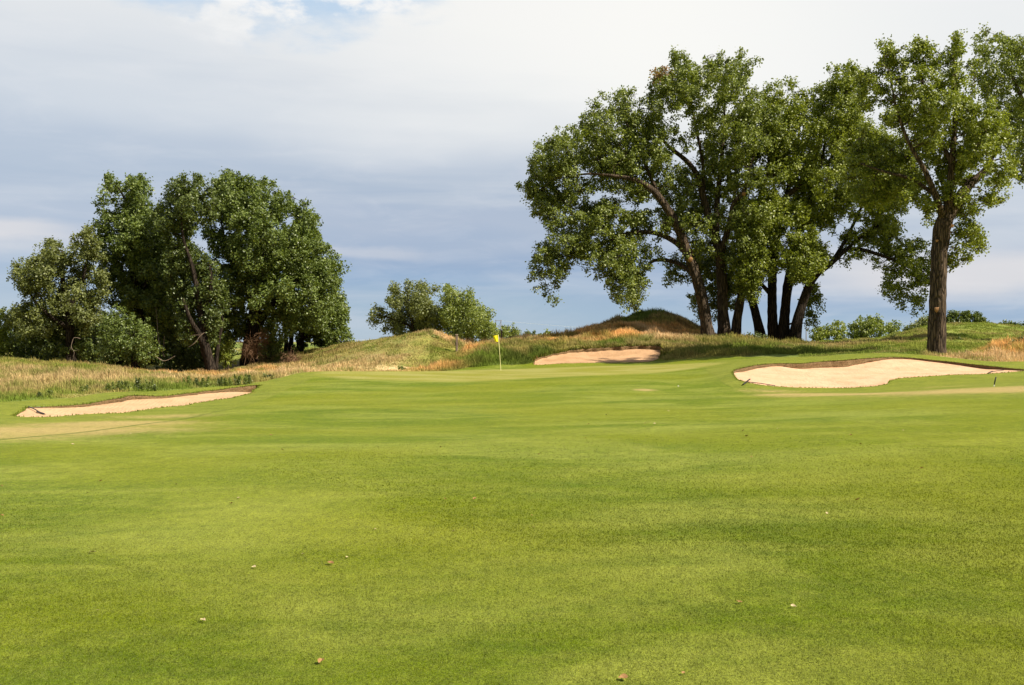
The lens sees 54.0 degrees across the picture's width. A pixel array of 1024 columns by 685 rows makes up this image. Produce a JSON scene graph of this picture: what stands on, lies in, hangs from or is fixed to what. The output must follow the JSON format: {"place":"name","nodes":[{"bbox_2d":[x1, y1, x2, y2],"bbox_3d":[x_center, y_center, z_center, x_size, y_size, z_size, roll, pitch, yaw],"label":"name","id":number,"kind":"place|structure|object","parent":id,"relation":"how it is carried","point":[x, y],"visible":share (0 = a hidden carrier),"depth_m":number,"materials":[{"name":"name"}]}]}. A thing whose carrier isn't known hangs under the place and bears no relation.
{"place":"outdoors","nodes":[
{"label":"outdoors","id":0,"kind":"place"},
{"bbox_2d":[0,353,1023,684],"bbox_3d":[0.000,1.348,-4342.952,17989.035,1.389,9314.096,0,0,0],"label":"fairway","id":1,"kind":"structure","parent":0,"point":[196,443],"depth_m":9.60,"materials":[{"name":"green plant"}]},
{"bbox_2d":[11,384,261,416],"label":"rim grass","id":2,"kind":"structure","parent":1,"relation":"on","point":[137,395],"depth_m":31.99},
{"bbox_2d":[17,385,257,416],"bbox_3d":[-11.417,2.030,34.901,2.975,0.411,16.717,0,0,10],"label":"sand bunker","id":3,"kind":"object","parent":1,"relation":"in","point":[130,403],"visible":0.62,"depth_m":32.44,"materials":[{"name":"sand"}]},
{"bbox_2d":[222,378,228,385],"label":"weed plant","id":4,"kind":"object","parent":1,"relation":"on","point":[226,382],"visible":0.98,"depth_m":42.91,"materials":[{"name":"green plant"}]},
{"bbox_2d":[233,374,240,384],"bbox_3d":[-11.909,1.671,43.630,0.405,0.578,0.399,0,0,11],"label":"weed plant","id":5,"kind":"object","parent":1,"relation":"on","point":[237,380],"visible":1,"depth_m":43.55,"materials":[{"name":"green plant"}]},
{"bbox_2d":[242,374,248,384],"bbox_3d":[-11.704,1.678,44.202,0.384,0.573,0.413,0,0,-15],"label":"weed plant","id":6,"kind":"object","parent":1,"relation":"on","point":[245,380],"visible":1,"depth_m":44.15,"materials":[{"name":"green plant"}]},
{"bbox_2d":[318,363,721,381],"bbox_3d":[0.207,1.471,54.393,22.228,0.618,15.084,0,0,-38],"label":"putting green","id":7,"kind":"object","parent":1,"relation":"on","point":[475,375],"visible":1,"depth_m":51.35,"materials":[{"name":"green plant"}]},
{"bbox_2d":[493,334,500,369],"bbox_3d":[-0.866,0.666,58.010,0.490,2.167,0.087,0,0,0],"label":"flagstick","id":8,"kind":"object","parent":7,"relation":"on","point":[496,338],"visible":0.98,"depth_m":57.99,"materials":[{"name":"paint"}]},
{"bbox_2d":[533,345,662,364],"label":"sand bunker","id":9,"kind":"object","parent":1,"relation":"in","point":[618,354],"visible":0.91,"depth_m":68.78,"materials":[{"name":"sand"}]},
{"bbox_2d":[531,343,665,364],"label":"rim grass","id":10,"kind":"structure","parent":1,"relation":"on","point":[583,347],"depth_m":69.29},
{"bbox_2d":[618,673,627,677],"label":"fallen leaf","id":11,"kind":"object","parent":1,"relation":"on","point":[623,675],"visible":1,"depth_m":4.90,"materials":[{"name":"orange plant"}]},
{"bbox_2d":[731,356,1022,387],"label":"rim grass","id":12,"kind":"structure","parent":1,"relation":"on","point":[857,359],"depth_m":43.28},
{"bbox_2d":[733,357,1023,387],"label":"sand bunker","id":13,"kind":"object","parent":1,"relation":"in","point":[863,372],"visible":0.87,"depth_m":46.36,"materials":[{"name":"sand"}]},
{"bbox_2d":[741,379,775,385],"bbox_3d":[9.132,1.563,38.477,1.149,0.231,1.563,0,0,-24],"label":"rake","id":14,"kind":"object","parent":13,"relation":"on","point":[755,382],"visible":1,"depth_m":38.33,"materials":[{"name":"beige plastic"}]},
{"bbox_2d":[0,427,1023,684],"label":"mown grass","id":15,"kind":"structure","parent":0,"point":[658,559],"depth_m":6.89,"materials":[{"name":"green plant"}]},
{"bbox_2d":[0,0,1023,341],"label":"sky","id":16,"kind":"structure","parent":0,"point":[410,128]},
{"bbox_2d":[6,320,1023,401],"bbox_3d":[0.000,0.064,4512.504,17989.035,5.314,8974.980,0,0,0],"label":"rough ground","id":17,"kind":"structure","parent":0,"point":[425,340],"depth_m":74.52,"materials":[{"name":"plant"}]},
{"bbox_2d":[0,306,26,357],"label":"tall shrub","id":18,"kind":"object","parent":17,"relation":"on","point":[4,340],"visible":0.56,"depth_m":82.92,"materials":[{"name":"green plant"}]},
{"bbox_2d":[43,389,53,395],"bbox_3d":[-15.487,1.817,33.649,0.310,0.464,0.388,0,0,0],"label":"weed plant","id":19,"kind":"object","parent":17,"relation":"on","point":[48,391],"visible":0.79,"depth_m":33.57,"materials":[{"name":"green plant"}]},
{"bbox_2d":[6,325,105,364],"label":"tall shrub","id":20,"kind":"object","parent":17,"relation":"on","point":[52,350],"visible":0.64,"depth_m":80.83,"materials":[{"name":"green plant"}]},
{"bbox_2d":[2,220,112,361],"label":"cottonwood tree","id":21,"kind":"object","parent":17,"relation":"on","point":[45,266],"visible":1,"depth_m":79.03,"materials":[{"name":"green plant"}]},
{"bbox_2d":[79,385,88,392],"bbox_3d":[-15.156,1.741,35.570,0.294,0.394,0.453,0,0,24],"label":"weed plant","id":22,"kind":"object","parent":17,"relation":"on","point":[84,388],"visible":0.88,"depth_m":35.52,"materials":[{"name":"green plant"}]},
{"bbox_2d":[104,383,112,390],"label":"weed plant","id":23,"kind":"object","parent":17,"relation":"on","point":[107,386],"visible":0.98,"depth_m":36.46,"materials":[{"name":"green plant"}]},
{"bbox_2d":[111,380,120,389],"bbox_3d":[-14.526,1.642,36.782,0.430,0.478,0.298,0,0,-41],"label":"weed plant","id":24,"kind":"object","parent":17,"relation":"on","point":[115,387],"visible":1,"depth_m":36.75,"materials":[{"name":"green plant"}]},
{"bbox_2d":[3,310,238,365],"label":"tall shrub","id":25,"kind":"object","parent":17,"relation":"on","point":[121,361],"visible":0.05,"depth_m":95.56,"materials":[{"name":"green plant"}]},
{"bbox_2d":[118,383,126,390],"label":"weed plant","id":26,"kind":"object","parent":17,"relation":"on","point":[122,386],"visible":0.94,"depth_m":36.91,"materials":[{"name":"green plant"}]},
{"bbox_2d":[124,380,131,387],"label":"weed plant","id":27,"kind":"object","parent":17,"relation":"on","point":[127,385],"visible":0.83,"depth_m":37.44,"materials":[{"name":"green plant"}]},
{"bbox_2d":[94,302,165,368],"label":"tall shrub","id":28,"kind":"object","parent":17,"relation":"on","point":[139,346],"visible":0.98,"depth_m":73.33,"materials":[{"name":"green plant"}]},
{"bbox_2d":[156,313,164,356],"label":"dead branch","id":29,"kind":"object","parent":28,"relation":"attached to","point":[158,338],"visible":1,"depth_m":72.98,"materials":[{"name":"brown wood"}]},
{"bbox_2d":[133,377,140,388],"bbox_3d":[-14.123,1.627,37.856,0.402,0.576,0.320,0,0,18],"label":"weed plant","id":30,"kind":"object","parent":17,"relation":"on","point":[137,382],"visible":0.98,"depth_m":37.82,"materials":[{"name":"green plant"}]},
{"bbox_2d":[88,169,193,368],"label":"cottonwood tree","id":31,"kind":"object","parent":17,"relation":"on","point":[140,289],"visible":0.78,"depth_m":82.46,"materials":[{"name":"green plant"}]},
{"bbox_2d":[140,384,145,390],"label":"weed plant","id":32,"kind":"object","parent":17,"relation":"on","point":[142,387],"visible":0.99,"depth_m":37.56,"materials":[{"name":"green plant"}]},
{"bbox_2d":[144,379,153,390],"bbox_3d":[-13.824,1.653,38.328,0.423,0.527,0.406,0,0,0],"label":"weed plant","id":33,"kind":"object","parent":17,"relation":"on","point":[150,385],"visible":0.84,"depth_m":38.28,"materials":[{"name":"green plant"}]},
{"bbox_2d":[150,384,157,390],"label":"weed plant","id":34,"kind":"object","parent":17,"relation":"on","point":[154,386],"visible":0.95,"depth_m":37.98,"materials":[{"name":"green plant"}]},
{"bbox_2d":[0,347,312,401],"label":"wild grass","id":35,"kind":"structure","parent":17,"relation":"on","point":[28,379],"depth_m":46.78,"materials":[{"name":"beige plant"}]},
{"bbox_2d":[150,328,210,370],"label":"tall shrub","id":36,"kind":"object","parent":17,"relation":"on","point":[183,358],"visible":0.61,"depth_m":84.89,"materials":[{"name":"green plant"}]},
{"bbox_2d":[185,375,192,384],"bbox_3d":[-13.354,1.647,41.506,0.374,0.548,0.431,0,0,-19],"label":"weed plant","id":37,"kind":"object","parent":17,"relation":"on","point":[189,380],"visible":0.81,"depth_m":41.50,"materials":[{"name":"green plant"}]},
{"bbox_2d":[148,170,234,370],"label":"cottonwood tree","id":38,"kind":"object","parent":17,"relation":"on","point":[179,220],"visible":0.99,"depth_m":78.34,"materials":[{"name":"green plant"}]},
{"bbox_2d":[198,378,204,386],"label":"weed plant","id":39,"kind":"object","parent":17,"relation":"on","point":[202,383],"visible":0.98,"depth_m":41.60,"materials":[{"name":"green plant"}]},
{"bbox_2d":[204,376,209,385],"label":"weed plant","id":40,"kind":"object","parent":17,"relation":"on","point":[207,381],"visible":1,"depth_m":42.03,"materials":[{"name":"green plant"}]},
{"bbox_2d":[216,377,222,385],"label":"weed plant","id":41,"kind":"object","parent":17,"relation":"on","point":[219,381],"visible":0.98,"depth_m":42.77,"materials":[{"name":"green plant"}]},
{"bbox_2d":[218,339,236,370],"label":"tall shrub","id":42,"kind":"object","parent":17,"relation":"on","point":[227,348],"visible":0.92,"depth_m":80.16,"materials":[{"name":"green plant"}]},
{"bbox_2d":[228,377,233,385],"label":"weed plant","id":43,"kind":"object","parent":17,"relation":"on","point":[230,381],"visible":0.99,"depth_m":43.11,"materials":[{"name":"green plant"}]},
{"bbox_2d":[232,329,265,364],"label":"dead brush","id":44,"kind":"object","parent":17,"relation":"on","point":[251,348],"visible":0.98,"depth_m":81.98,"materials":[{"name":"brown plant"}]},
{"bbox_2d":[251,328,270,349],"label":"dead brush","id":45,"kind":"object","parent":17,"relation":"on","point":[262,338],"visible":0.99,"depth_m":82.25,"materials":[{"name":"brown plant"}]},
{"bbox_2d":[258,341,280,359],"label":"tall shrub","id":46,"kind":"object","parent":17,"relation":"on","point":[271,353],"visible":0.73,"depth_m":85.93,"materials":[{"name":"green plant"}]},
{"bbox_2d":[199,166,351,365],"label":"cottonwood tree","id":47,"kind":"object","parent":17,"relation":"on","point":[287,260],"visible":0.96,"depth_m":81.69,"materials":[{"name":"green plant"}]},
{"bbox_2d":[279,348,301,362],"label":"dead brush","id":48,"kind":"object","parent":17,"relation":"on","point":[289,359],"visible":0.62,"depth_m":81.91,"materials":[{"name":"brown plant"}]},
{"bbox_2d":[258,292,354,355],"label":"bush","id":49,"kind":"object","parent":17,"relation":"on","point":[327,335],"visible":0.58,"depth_m":89.31,"materials":[{"name":"green plant"}]},
{"bbox_2d":[366,278,446,335],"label":"cottonwood tree","id":50,"kind":"object","parent":17,"relation":"on","point":[420,309],"visible":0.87,"depth_m":188.70,"materials":[{"name":"green plant"}]},
{"bbox_2d":[455,334,457,350],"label":"wooden post","id":51,"kind":"object","parent":17,"relation":"on","point":[456,342],"visible":0.81,"depth_m":73.43,"materials":[{"name":"brown wood"}]},
{"bbox_2d":[436,283,500,340],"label":"cottonwood tree","id":52,"kind":"object","parent":17,"relation":"on","point":[469,317],"visible":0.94,"depth_m":183.31,"materials":[{"name":"green plant"}]},
{"bbox_2d":[497,322,521,337],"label":"shrub","id":53,"kind":"object","parent":17,"relation":"on","point":[506,333],"visible":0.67,"depth_m":169.18,"materials":[{"name":"green plant"}]},
{"bbox_2d":[524,329,535,335],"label":"shrub","id":54,"kind":"object","parent":17,"relation":"on","point":[530,333],"visible":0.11,"depth_m":118.15,"materials":[{"name":"green plant"}]},
{"bbox_2d":[310,306,803,371],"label":"wild grass","id":55,"kind":"structure","parent":17,"relation":"on","point":[673,334],"depth_m":72.25,"materials":[{"name":"plant"}]},
{"bbox_2d":[516,45,837,335],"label":"cottonwood tree","id":56,"kind":"object","parent":17,"relation":"on","point":[616,163],"visible":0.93,"depth_m":76.85,"materials":[{"name":"green plant"}]},
{"bbox_2d":[742,331,769,339],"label":"shrub","id":57,"kind":"object","parent":17,"relation":"on","point":[757,335],"visible":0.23,"depth_m":75.77,"materials":[{"name":"green plant"}]},
{"bbox_2d":[698,58,931,340],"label":"cottonwood tree","id":58,"kind":"object","parent":17,"relation":"on","point":[805,256],"visible":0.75,"depth_m":77.39,"materials":[{"name":"green plant"}]},
{"bbox_2d":[806,319,849,340],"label":"shrub","id":59,"kind":"object","parent":17,"relation":"on","point":[826,332],"visible":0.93,"depth_m":110.85,"materials":[{"name":"green plant"}]},
{"bbox_2d":[846,313,890,338],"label":"shrub","id":60,"kind":"object","parent":17,"relation":"on","point":[860,328],"visible":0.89,"depth_m":107.16,"materials":[{"name":"green plant"}]},
{"bbox_2d":[884,319,905,335],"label":"shrub","id":61,"kind":"object","parent":17,"relation":"on","point":[892,327],"visible":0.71,"depth_m":109.99,"materials":[{"name":"green plant"}]},
{"bbox_2d":[802,320,1023,361],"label":"wild grass","id":62,"kind":"structure","parent":17,"relation":"on","point":[1001,350],"depth_m":67.15,"materials":[{"name":"plant"}]},
{"bbox_2d":[902,314,928,330],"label":"shrub","id":63,"kind":"object","parent":17,"relation":"on","point":[921,321],"visible":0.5,"depth_m":114.49,"materials":[{"name":"green plant"}]},
{"bbox_2d":[837,29,1022,353],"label":"cottonwood tree","id":64,"kind":"object","parent":17,"relation":"on","point":[984,136],"visible":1,"depth_m":58.12,"materials":[{"name":"green plant"}]},
{"bbox_2d":[946,310,989,322],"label":"shrub","id":65,"kind":"object","parent":17,"relation":"on","point":[955,316],"visible":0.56,"depth_m":119.47,"materials":[{"name":"green plant"}]},
{"bbox_2d":[964,22,1023,188],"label":"cottonwood tree","id":66,"kind":"object","parent":17,"relation":"on","point":[1014,49],"visible":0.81,"depth_m":72.04,"materials":[{"name":"green plant"}]},
{"bbox_2d":[998,319,1023,325],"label":"shrub","id":67,"kind":"object","parent":17,"relation":"on","point":[1012,322],"visible":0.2,"depth_m":129.55,"materials":[{"name":"green plant"}]},
{"bbox_2d":[1006,332,1023,345],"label":"shrub","id":68,"kind":"object","parent":17,"relation":"on","point":[1021,338],"visible":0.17,"depth_m":63.17,"materials":[{"name":"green plant"}]}
]}

